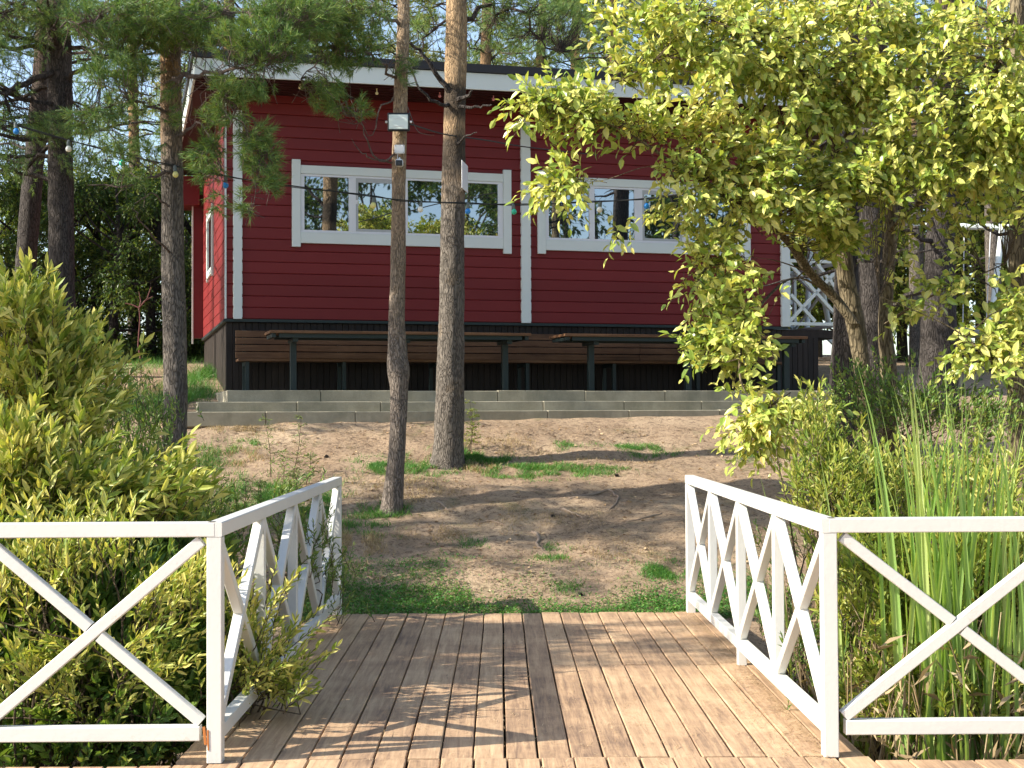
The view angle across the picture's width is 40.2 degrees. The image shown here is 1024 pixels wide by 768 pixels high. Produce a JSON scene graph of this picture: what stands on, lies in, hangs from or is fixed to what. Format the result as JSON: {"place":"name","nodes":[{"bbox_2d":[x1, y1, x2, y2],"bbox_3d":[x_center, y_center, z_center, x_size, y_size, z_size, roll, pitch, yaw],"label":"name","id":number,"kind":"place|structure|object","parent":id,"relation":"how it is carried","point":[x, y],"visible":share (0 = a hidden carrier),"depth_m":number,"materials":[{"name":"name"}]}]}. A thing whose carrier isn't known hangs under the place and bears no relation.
{"place":"outdoors","nodes":[
{"label":"outdoors","id":0,"kind":"place"},
{"bbox_2d":[0,0,1009,354],"label":"sky","id":1,"kind":"structure","parent":0,"point":[827,347],"materials":[{"name":"white"}]},
{"bbox_2d":[3,355,1016,767],"bbox_3d":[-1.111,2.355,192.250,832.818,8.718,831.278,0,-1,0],"label":"ground","id":2,"kind":"structure","parent":0,"point":[667,525],"depth_m":14.06,"materials":[{"name":"soil"}]},
{"bbox_2d":[0,173,48,356],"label":"hedge bush","id":3,"kind":"object","parent":2,"relation":"on","point":[9,197],"visible":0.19,"depth_m":24.64,"materials":[{"name":"green plant"}]},
{"bbox_2d":[0,171,88,274],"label":"broadleaf tree","id":4,"kind":"object","parent":2,"relation":"on","point":[3,236],"visible":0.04,"depth_m":29.28,"materials":[{"name":"green plant"}]},
{"bbox_2d":[0,0,112,176],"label":"pine tree","id":5,"kind":"object","parent":2,"relation":"on","point":[76,67],"visible":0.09,"depth_m":24.44,"materials":[{"name":"green plant"}]},
{"bbox_2d":[0,143,124,341],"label":"hedge bush","id":6,"kind":"object","parent":2,"relation":"on","point":[79,249],"visible":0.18,"depth_m":25.01,"materials":[{"name":"green plant"}]},
{"bbox_2d":[0,159,130,325],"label":"broadleaf tree","id":7,"kind":"object","parent":2,"relation":"on","point":[92,236],"visible":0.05,"depth_m":30.25,"materials":[{"name":"green plant"}]},
{"bbox_2d":[0,182,141,336],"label":"hedge bush","id":8,"kind":"object","parent":2,"relation":"on","point":[92,292],"visible":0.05,"depth_m":27.14,"materials":[{"name":"green plant"}]},
{"bbox_2d":[0,152,154,333],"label":"hedge bush","id":9,"kind":"object","parent":2,"relation":"on","point":[106,179],"visible":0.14,"depth_m":25.55,"materials":[{"name":"green plant"}]},
{"bbox_2d":[0,246,173,632],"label":"shrub","id":10,"kind":"object","parent":2,"relation":"on","point":[53,353],"visible":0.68,"depth_m":8.93,"materials":[{"name":"green plant"}]},
{"bbox_2d":[0,0,189,291],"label":"pine tree","id":11,"kind":"object","parent":2,"relation":"on","point":[29,221],"visible":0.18,"depth_m":20.42,"materials":[{"name":"green plant"}]},
{"bbox_2d":[38,182,161,338],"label":"hedge bush","id":12,"kind":"object","parent":2,"relation":"on","point":[95,234],"visible":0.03,"depth_m":27.94,"materials":[{"name":"green plant"}]},
{"bbox_2d":[43,153,187,349],"bbox_3d":[-8.345,-2.820,31.956,3.979,4.844,3.198,-1,-2,31],"label":"broadleaf tree","id":13,"kind":"object","parent":2,"relation":"on","point":[137,169],"visible":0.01,"depth_m":31.77,"materials":[{"name":"green plant"}]},
{"bbox_2d":[39,169,193,361],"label":"hedge bush","id":14,"kind":"object","parent":2,"relation":"on","point":[117,285],"visible":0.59,"depth_m":24.96,"materials":[{"name":"green plant"}]},
{"bbox_2d":[0,387,233,764],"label":"shrub","id":15,"kind":"object","parent":2,"relation":"on","point":[31,462],"visible":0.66,"depth_m":7.79,"materials":[{"name":"green plant"}]},
{"bbox_2d":[44,166,191,356],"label":"hedge bush","id":16,"kind":"object","parent":2,"relation":"on","point":[136,326],"visible":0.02,"depth_m":27.89,"materials":[{"name":"green plant"}]},
{"bbox_2d":[0,0,236,319],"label":"pine tree","id":17,"kind":"object","parent":2,"relation":"on","point":[58,74],"visible":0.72,"depth_m":18.30,"materials":[{"name":"green plant"}]},
{"bbox_2d":[0,485,263,767],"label":"shrub","id":18,"kind":"object","parent":2,"relation":"on","point":[53,647],"visible":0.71,"depth_m":6.93,"materials":[{"name":"green plant"}]},
{"bbox_2d":[125,287,152,358],"bbox_3d":[-5.724,-0.937,21.480,0.429,1.106,0.024,0,-1,0],"label":"bare sapling","id":19,"kind":"object","parent":2,"relation":"on","point":[140,304],"visible":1,"depth_m":21.48,"materials":[{"name":"brown plant"}]},
{"bbox_2d":[0,501,282,767],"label":"shrub","id":20,"kind":"object","parent":2,"relation":"on","point":[153,753],"visible":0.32,"depth_m":7.13,"materials":[{"name":"green plant"}]},
{"bbox_2d":[83,156,202,359],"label":"hedge bush","id":21,"kind":"object","parent":2,"relation":"on","point":[155,226],"visible":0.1,"depth_m":26.18,"materials":[{"name":"green plant"}]},
{"bbox_2d":[72,0,235,350],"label":"pine tree","id":22,"kind":"object","parent":2,"relation":"on","point":[135,130],"visible":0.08,"depth_m":33.01,"materials":[{"name":"green plant"}]},
{"bbox_2d":[133,215,191,306],"bbox_3d":[-7.055,-2.634,31.214,3.745,4.559,3.010,0,-1,-27],"label":"broadleaf tree","id":23,"kind":"object","parent":2,"relation":"on","point":[186,241],"visible":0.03,"depth_m":30.89,"materials":[{"name":"green plant"}]},
{"bbox_2d":[120,175,205,359],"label":"hedge bush","id":24,"kind":"object","parent":2,"relation":"on","point":[188,227],"visible":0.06,"depth_m":26.27,"materials":[{"name":"green plant"}]},
{"bbox_2d":[110,0,222,184],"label":"pine tree","id":25,"kind":"object","parent":2,"relation":"on","point":[148,112],"visible":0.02,"depth_m":38.22,"materials":[{"name":"green plant"}]},
{"bbox_2d":[140,213,203,352],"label":"hedge bush","id":26,"kind":"object","parent":2,"relation":"on","point":[157,322],"visible":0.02,"depth_m":28.33,"materials":[{"name":"green plant"}]},
{"bbox_2d":[53,0,351,455],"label":"pine tree","id":27,"kind":"object","parent":2,"relation":"on","point":[171,33],"visible":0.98,"depth_m":12.59,"materials":[{"name":"green plant"}]},
{"bbox_2d":[0,119,837,214],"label":"string lights","id":28,"kind":"object","parent":27,"relation":"hanging from","point":[68,148],"visible":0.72,"depth_m":13.33,"materials":[{"name":"rubber"}]},
{"bbox_2d":[83,348,326,569],"bbox_3d":[-2.590,0.868,11.021,1.811,2.429,3.704,1,-2,-39],"label":"shrub","id":29,"kind":"object","parent":2,"relation":"on","point":[142,421],"visible":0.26,"depth_m":11.20,"materials":[{"name":"green plant"}]},
{"bbox_2d":[93,0,316,175],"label":"pine tree","id":30,"kind":"object","parent":2,"relation":"on","point":[156,132],"depth_m":30.00,"materials":[{"name":"green plant"}]},
{"bbox_2d":[213,476,267,513],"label":"weed","id":31,"kind":"object","parent":2,"relation":"on","point":[252,491],"visible":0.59,"depth_m":13.17,"materials":[{"name":"green plant"}]},
{"bbox_2d":[169,555,342,757],"bbox_3d":[-1.373,1.628,7.321,1.047,1.411,0.886,0,-1,0],"label":"shrub","id":32,"kind":"object","parent":2,"relation":"on","point":[247,679],"visible":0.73,"depth_m":7.21,"materials":[{"name":"green plant"}]},
{"bbox_2d":[147,0,396,161],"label":"pine tree","id":33,"kind":"object","parent":2,"relation":"on","point":[313,44],"visible":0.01,"depth_m":28.62,"materials":[{"name":"green plant"}]},
{"bbox_2d":[258,414,321,488],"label":"weed","id":34,"kind":"object","parent":2,"relation":"on","point":[293,467],"visible":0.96,"depth_m":14.34,"materials":[{"name":"green plant"}]},
{"bbox_2d":[224,497,374,650],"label":"shrub","id":35,"kind":"object","parent":2,"relation":"on","point":[330,562],"visible":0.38,"depth_m":9.79,"materials":[{"name":"green plant"}]},
{"bbox_2d":[229,0,428,516],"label":"pine tree","id":36,"kind":"object","parent":2,"relation":"on","point":[398,370],"visible":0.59,"depth_m":13.50,"materials":[{"name":"green plant"}]},
{"bbox_2d":[385,113,411,131],"bbox_3d":[-1.090,-2.519,13.487,0.257,0.177,0.085,0,-1,0],"label":"floodlight","id":37,"kind":"object","parent":36,"relation":"attached to","point":[399,122],"visible":1,"depth_m":13.45,"materials":[{"name":"white plastic"}]},
{"bbox_2d":[395,157,402,166],"bbox_3d":[-1.087,-2.148,13.510,0.071,0.102,0.112,0,-1,0],"label":"security camera","id":38,"kind":"object","parent":36,"relation":"attached to","point":[399,162],"visible":1,"depth_m":13.46,"materials":[{"name":"white plastic"}]},
{"bbox_2d":[394,145,404,157],"bbox_3d":[-1.085,-2.236,13.512,0.098,0.142,0.037,0,-1,0],"label":"junction box","id":39,"kind":"object","parent":36,"relation":"attached to","point":[399,149],"visible":1,"depth_m":13.50,"materials":[{"name":"white plastic"}]},
{"bbox_2d":[234,0,443,58],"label":"pine tree","id":40,"kind":"object","parent":2,"relation":"on","point":[412,38],"visible":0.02,"depth_m":31.88,"materials":[{"name":"green plant"}]},
{"bbox_2d":[123,378,683,572],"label":"dry grass","id":41,"kind":"structure","parent":2,"relation":"on","point":[346,537],"depth_m":13.96,"materials":[{"name":"plant"}]},
{"bbox_2d":[347,0,479,63],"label":"pine tree","id":42,"kind":"object","parent":2,"relation":"on","point":[434,56],"visible":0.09,"depth_m":33.13,"materials":[{"name":"green plant"}]},
{"bbox_2d":[434,500,455,512],"bbox_3d":[-0.663,1.203,13.690,0.074,0.115,0.376,1,-2,-32],"label":"tree root","id":43,"kind":"object","parent":2,"relation":"on","point":[442,504],"visible":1,"depth_m":13.69,"materials":[{"name":"brown wood"}]},
{"bbox_2d":[378,0,546,63],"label":"pine tree","id":44,"kind":"object","parent":2,"relation":"on","point":[432,4],"visible":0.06,"depth_m":38.44,"materials":[{"name":"green plant"}]},
{"bbox_2d":[464,398,481,452],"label":"weed","id":45,"kind":"object","parent":2,"relation":"on","point":[471,430],"visible":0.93,"depth_m":15.77,"materials":[{"name":"green plant"}]},
{"bbox_2d":[374,624,602,767],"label":"boardwalk joists","id":46,"kind":"object","parent":2,"relation":"on","point":[504,721],"depth_m":8.06,"materials":[{"name":"brown wood"}]},
{"bbox_2d":[0,611,1023,767],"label":"boardwalk","id":47,"kind":"structure","parent":46,"relation":"on","point":[363,734],"depth_m":7.52,"materials":[{"name":"brown wood"}]},
{"bbox_2d":[0,521,213,749],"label":"railing","id":48,"kind":"object","parent":47,"relation":"on","point":[150,678],"visible":0.98,"depth_m":6.29,"materials":[{"name":"white paint"}]},
{"bbox_2d":[207,477,341,762],"bbox_3d":[-1.357,1.217,8.668,0.072,1.078,4.758,0,-1,0],"label":"railing","id":49,"kind":"object","parent":47,"relation":"on","point":[223,718],"visible":0.69,"depth_m":7.32,"materials":[{"name":"white paint"}]},
{"bbox_2d":[211,610,846,767],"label":"deck litter","id":50,"kind":"object","parent":47,"relation":"on","point":[700,622],"visible":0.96,"depth_m":7.59,"materials":[{"name":"brown plant"}]},
{"bbox_2d":[685,475,838,756],"bbox_3d":[1.425,1.204,8.707,0.072,1.078,4.728,0,-1,0],"label":"railing","id":51,"kind":"object","parent":47,"relation":"on","point":[823,715],"visible":1,"depth_m":7.54,"materials":[{"name":"white paint"}]},
{"bbox_2d":[828,516,1023,734],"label":"railing","id":52,"kind":"object","parent":51,"relation":"attached to","point":[936,641],"visible":0.97,"depth_m":6.36,"materials":[{"name":"white paint"}]},
{"bbox_2d":[388,0,603,66],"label":"pine tree","id":53,"kind":"object","parent":2,"relation":"on","point":[485,56],"visible":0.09,"depth_m":28.04,"materials":[{"name":"green plant"}]},
{"bbox_2d":[408,0,608,469],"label":"pine tree","id":54,"kind":"object","parent":2,"relation":"on","point":[448,449],"visible":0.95,"depth_m":15.30,"materials":[{"name":"green plant"}]},
{"bbox_2d":[461,160,467,192],"bbox_3d":[-0.527,-2.257,15.254,0.034,0.302,0.380,0,-1,7],"label":"sign board","id":55,"kind":"object","parent":54,"relation":"attached to","point":[464,175],"visible":1,"depth_m":15.22,"materials":[{"name":"white plastic"}]},
{"bbox_2d":[410,123,596,155],"bbox_3d":[-0.084,-2.807,16.338,0.390,0.758,6.017,-1,-1,21],"label":"cable run","id":56,"kind":"object","parent":54,"relation":"attached to","point":[491,141],"visible":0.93,"depth_m":16.18,"materials":[{"name":"rubber"}]},
{"bbox_2d":[418,0,644,70],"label":"pine tree","id":57,"kind":"object","parent":2,"relation":"on","point":[529,63],"visible":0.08,"depth_m":32.60,"materials":[{"name":"green plant"}]},
{"bbox_2d":[531,530,543,550],"bbox_3d":[0.234,1.436,12.800,0.074,0.157,0.517,0,-1,-6],"label":"tree root","id":58,"kind":"object","parent":2,"relation":"on","point":[536,533],"visible":1,"depth_m":12.81,"materials":[{"name":"brown wood"}]},
{"bbox_2d":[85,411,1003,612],"bbox_3d":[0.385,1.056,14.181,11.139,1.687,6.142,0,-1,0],"label":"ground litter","id":59,"kind":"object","parent":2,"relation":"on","point":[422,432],"visible":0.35,"depth_m":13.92,"materials":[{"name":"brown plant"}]},
{"bbox_2d":[182,48,908,390],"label":"house","id":60,"kind":"structure","parent":2,"relation":"on","point":[298,258],"depth_m":19.82,"materials":[{"name":"red wood"}]},
{"bbox_2d":[206,203,212,282],"bbox_3d":[-4.687,-2.175,21.708,0.029,1.100,1.200,0,-1,-16],"label":"window","id":61,"kind":"structure","parent":60,"relation":"in","point":[209,221],"depth_m":21.79,"materials":[{"name":"white glass"}]},
{"bbox_2d":[292,159,511,253],"bbox_3d":[-1.510,-2.467,19.582,3.119,1.215,0.049,0,-1,-16],"label":"window","id":62,"kind":"structure","parent":60,"relation":"in","point":[318,217],"depth_m":19.49,"materials":[{"name":"white plastic"}]},
{"bbox_2d":[537,170,750,260],"bbox_3d":[1.969,-2.461,20.577,3.337,1.215,0.049,0,-1,-16],"label":"window","id":63,"kind":"structure","parent":60,"relation":"in","point":[595,239],"depth_m":20.45,"materials":[{"name":"white plastic"}]},
{"bbox_2d":[779,259,834,344],"bbox_3d":[5.074,-0.792,22.275,2.309,2.168,1.690,0,-1,-16],"label":"porch railing","id":64,"kind":"object","parent":60,"relation":"attached to","point":[795,301],"visible":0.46,"depth_m":21.35,"materials":[{"name":"white wood"}]},
{"bbox_2d":[187,390,908,426],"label":"terrace steps","id":65,"kind":"structure","parent":2,"relation":"on","point":[239,407],"depth_m":17.43,"materials":[{"name":"concrete"}]},
{"bbox_2d":[264,330,530,389],"bbox_3d":[-1.503,-0.279,18.615,3.476,0.796,0.692,0,-1,-16],"label":"table","id":66,"kind":"object","parent":65,"relation":"on","point":[502,340],"visible":0.62,"depth_m":18.39,"materials":[{"name":"brown wood"}]},
{"bbox_2d":[235,330,781,390],"bbox_3d":[0.163,-0.297,19.716,7.957,0.862,0.490,0,-1,-16],"label":"bench","id":67,"kind":"object","parent":65,"relation":"on","point":[416,349],"visible":0.45,"depth_m":19.56,"materials":[{"name":"brown wood"}]},
{"bbox_2d":[549,334,807,390],"bbox_3d":[2.366,-0.273,19.724,3.634,0.796,0.692,0,-1,-16],"label":"table","id":68,"kind":"object","parent":65,"relation":"on","point":[589,341],"visible":0.72,"depth_m":19.36,"materials":[{"name":"brown wood"}]},
{"bbox_2d":[474,0,663,72],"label":"pine tree","id":69,"kind":"object","parent":2,"relation":"on","point":[549,60],"depth_m":38.15,"materials":[{"name":"green plant"}]},
{"bbox_2d":[500,0,682,75],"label":"pine tree","id":70,"kind":"object","parent":2,"relation":"on","point":[579,59],"visible":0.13,"depth_m":29.19,"materials":[{"name":"green plant"}]},
{"bbox_2d":[569,489,619,509],"bbox_3d":[0.936,1.157,14.020,0.442,0.181,0.702,-1,-2,35],"label":"tree root","id":71,"kind":"object","parent":2,"relation":"on","point":[603,491],"visible":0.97,"depth_m":14.16,"materials":[{"name":"brown wood"}]},
{"bbox_2d":[626,513,661,521],"bbox_3d":[1.267,1.278,13.361,0.454,0.075,0.051,1,-2,-34],"label":"tree root","id":72,"kind":"object","parent":2,"relation":"on","point":[644,517],"visible":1,"depth_m":13.34,"materials":[{"name":"brown wood"}]},
{"bbox_2d":[593,0,759,75],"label":"pine tree","id":73,"kind":"object","parent":2,"relation":"on","point":[640,36],"visible":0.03,"depth_m":34.23,"materials":[{"name":"green plant"}]},
{"bbox_2d":[604,0,832,77],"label":"pine tree","id":74,"kind":"object","parent":2,"relation":"on","point":[683,73],"visible":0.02,"depth_m":28.18,"materials":[{"name":"green plant"}]},
{"bbox_2d":[487,0,1023,486],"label":"broadleaf tree","id":75,"kind":"object","parent":2,"relation":"on","point":[983,152],"visible":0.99,"depth_m":12.13,"materials":[{"name":"green plant"}]},
{"bbox_2d":[731,518,862,709],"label":"shrub","id":76,"kind":"object","parent":2,"relation":"on","point":[789,598],"visible":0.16,"depth_m":8.23,"materials":[{"name":"green plant"}]},
{"bbox_2d":[707,0,888,357],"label":"pine tree","id":77,"kind":"object","parent":2,"relation":"on","point":[820,349],"visible":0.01,"depth_m":32.98,"materials":[{"name":"green plant"}]},
{"bbox_2d":[788,164,833,329],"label":"hedge bush","id":78,"kind":"object","parent":2,"relation":"on","point":[799,285],"visible":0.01,"depth_m":29.94,"materials":[{"name":"green plant"}]},
{"bbox_2d":[758,458,869,746],"bbox_3d":[1.734,1.290,7.959,0.628,1.966,0.279,0,-1,0],"label":"reed clump","id":79,"kind":"object","parent":2,"relation":"on","point":[841,642],"visible":0.23,"depth_m":7.93,"materials":[{"name":"green plant"}]},
{"bbox_2d":[754,375,928,752],"bbox_3d":[2.096,1.111,8.468,0.871,2.359,1.503,0,-1,-23],"label":"shrub","id":80,"kind":"object","parent":2,"relation":"on","point":[846,487],"visible":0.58,"depth_m":8.53,"materials":[{"name":"green plant"}]},
{"bbox_2d":[734,0,1007,450],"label":"pine tree","id":81,"kind":"object","parent":2,"relation":"on","point":[869,294],"visible":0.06,"depth_m":16.54,"materials":[{"name":"green plant"}]},
{"bbox_2d":[788,149,966,340],"bbox_3d":[6.916,-2.509,29.060,4.450,4.715,4.271,-1,-2,32],"label":"hedge bush","id":82,"kind":"object","parent":2,"relation":"on","point":[818,310],"visible":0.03,"depth_m":29.23,"materials":[{"name":"green plant"}]},
{"bbox_2d":[808,0,947,463],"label":"pine tree","id":83,"kind":"object","parent":2,"relation":"on","point":[841,345],"visible":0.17,"depth_m":15.14,"materials":[{"name":"green plant"}]},
{"bbox_2d":[790,83,985,322],"bbox_3d":[9.389,-3.801,35.028,6.407,7.072,6.676,0,-1,8],"label":"hedge bush","id":84,"kind":"object","parent":2,"relation":"on","point":[962,255],"depth_m":33.22,"materials":[{"name":"green plant"}]},
{"bbox_2d":[797,143,984,361],"bbox_3d":[8.376,-2.648,29.980,4.673,4.950,4.485,0,-1,-25],"label":"hedge bush","id":85,"kind":"object","parent":2,"relation":"on","point":[901,334],"visible":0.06,"depth_m":29.14,"materials":[{"name":"green plant"}]},
{"bbox_2d":[767,578,1023,761],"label":"dry reed straw","id":86,"kind":"object","parent":2,"relation":"on","point":[875,742],"visible":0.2,"depth_m":7.03,"materials":[{"name":"beige plant"}]},
{"bbox_2d":[804,223,1008,327],"bbox_3d":[7.102,-1.786,24.594,4.014,2.209,2.157,0,-1,9],"label":"swing set","id":87,"kind":"object","parent":2,"relation":"on","point":[998,259],"visible":0.08,"depth_m":24.19,"materials":[{"name":"white wood"}]},
{"bbox_2d":[957,228,990,337],"bbox_3d":[7.932,-1.748,24.015,0.670,1.898,0.660,0,-1,0],"label":"tyre swing","id":88,"kind":"object","parent":87,"relation":"hanging from","point":[977,332],"visible":0.17,"depth_m":24.04,"materials":[{"name":"paint"}]},
{"bbox_2d":[794,415,1023,759],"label":"shrub","id":89,"kind":"object","parent":2,"relation":"on","point":[865,574],"visible":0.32,"depth_m":7.63,"materials":[{"name":"green plant"}]},
{"bbox_2d":[815,0,1008,366],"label":"pine tree","id":90,"kind":"object","parent":2,"relation":"on","point":[914,337],"visible":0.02,"depth_m":27.02,"materials":[{"name":"green plant"}]},
{"bbox_2d":[804,345,1023,543],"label":"shrub","id":91,"kind":"object","parent":2,"relation":"on","point":[931,396],"visible":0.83,"depth_m":12.33,"materials":[{"name":"green plant"}]},
{"bbox_2d":[856,357,1013,759],"bbox_3d":[2.153,1.037,7.317,1.008,2.517,0.589,0,-1,-23],"label":"reed clump","id":92,"kind":"object","parent":2,"relation":"on","point":[921,559],"visible":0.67,"depth_m":7.19,"materials":[{"name":"green plant"}]},
{"bbox_2d":[893,82,985,352],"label":"hedge bush","id":93,"kind":"object","parent":2,"relation":"on","point":[981,313],"depth_m":36.10,"materials":[{"name":"green plant"}]},
{"bbox_2d":[884,0,1009,417],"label":"pine tree","id":94,"kind":"object","parent":2,"relation":"on","point":[934,337],"visible":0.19,"depth_m":18.51,"materials":[{"name":"green plant"}]},
{"bbox_2d":[894,176,1008,327],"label":"hedge bush","id":95,"kind":"object","parent":2,"relation":"on","point":[960,305],"visible":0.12,"depth_m":28.54,"materials":[{"name":"green plant"}]},
{"bbox_2d":[895,183,1008,361],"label":"hedge bush","id":96,"kind":"object","parent":2,"relation":"on","point":[973,249],"visible":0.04,"depth_m":29.40,"materials":[{"name":"green plant"}]},
{"bbox_2d":[900,1,1006,357],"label":"pine tree","id":97,"kind":"object","parent":2,"relation":"on","point":[968,353],"visible":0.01,"depth_m":33.99,"materials":[{"name":"green plant"}]},
{"bbox_2d":[921,596,986,760],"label":"reed clump","id":98,"kind":"object","parent":2,"relation":"on","point":[941,751],"visible":0.58,"depth_m":6.91,"materials":[{"name":"green plant"}]},
{"bbox_2d":[902,0,1009,371],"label":"pine tree","id":99,"kind":"object","parent":2,"relation":"on","point":[993,243],"visible":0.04,"depth_m":25.56,"materials":[{"name":"green plant"}]},
{"bbox_2d":[905,372,1022,759],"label":"reed clump","id":100,"kind":"object","parent":2,"relation":"on","point":[969,566],"visible":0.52,"depth_m":7.28,"materials":[{"name":"green plant"}]},
{"bbox_2d":[914,0,1023,513],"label":"pine tree","id":101,"kind":"object","parent":2,"relation":"on","point":[1016,259],"visible":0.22,"depth_m":13.79,"materials":[{"name":"green plant"}]},
{"bbox_2d":[944,387,1023,761],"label":"reed clump","id":102,"kind":"object","parent":2,"relation":"on","point":[1007,628],"visible":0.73,"depth_m":7.14,"materials":[{"name":"green plant"}]},
{"bbox_2d":[965,196,1007,288],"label":"hedge bush","id":103,"kind":"object","parent":2,"relation":"on","point":[1003,266],"visible":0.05,"depth_m":29.39,"materials":[{"name":"green plant"}]},
{"bbox_2d":[102,351,1001,621],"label":"grass","id":104,"kind":"structure","parent":0,"point":[422,603],"depth_m":12.11,"materials":[{"name":"green plant"}]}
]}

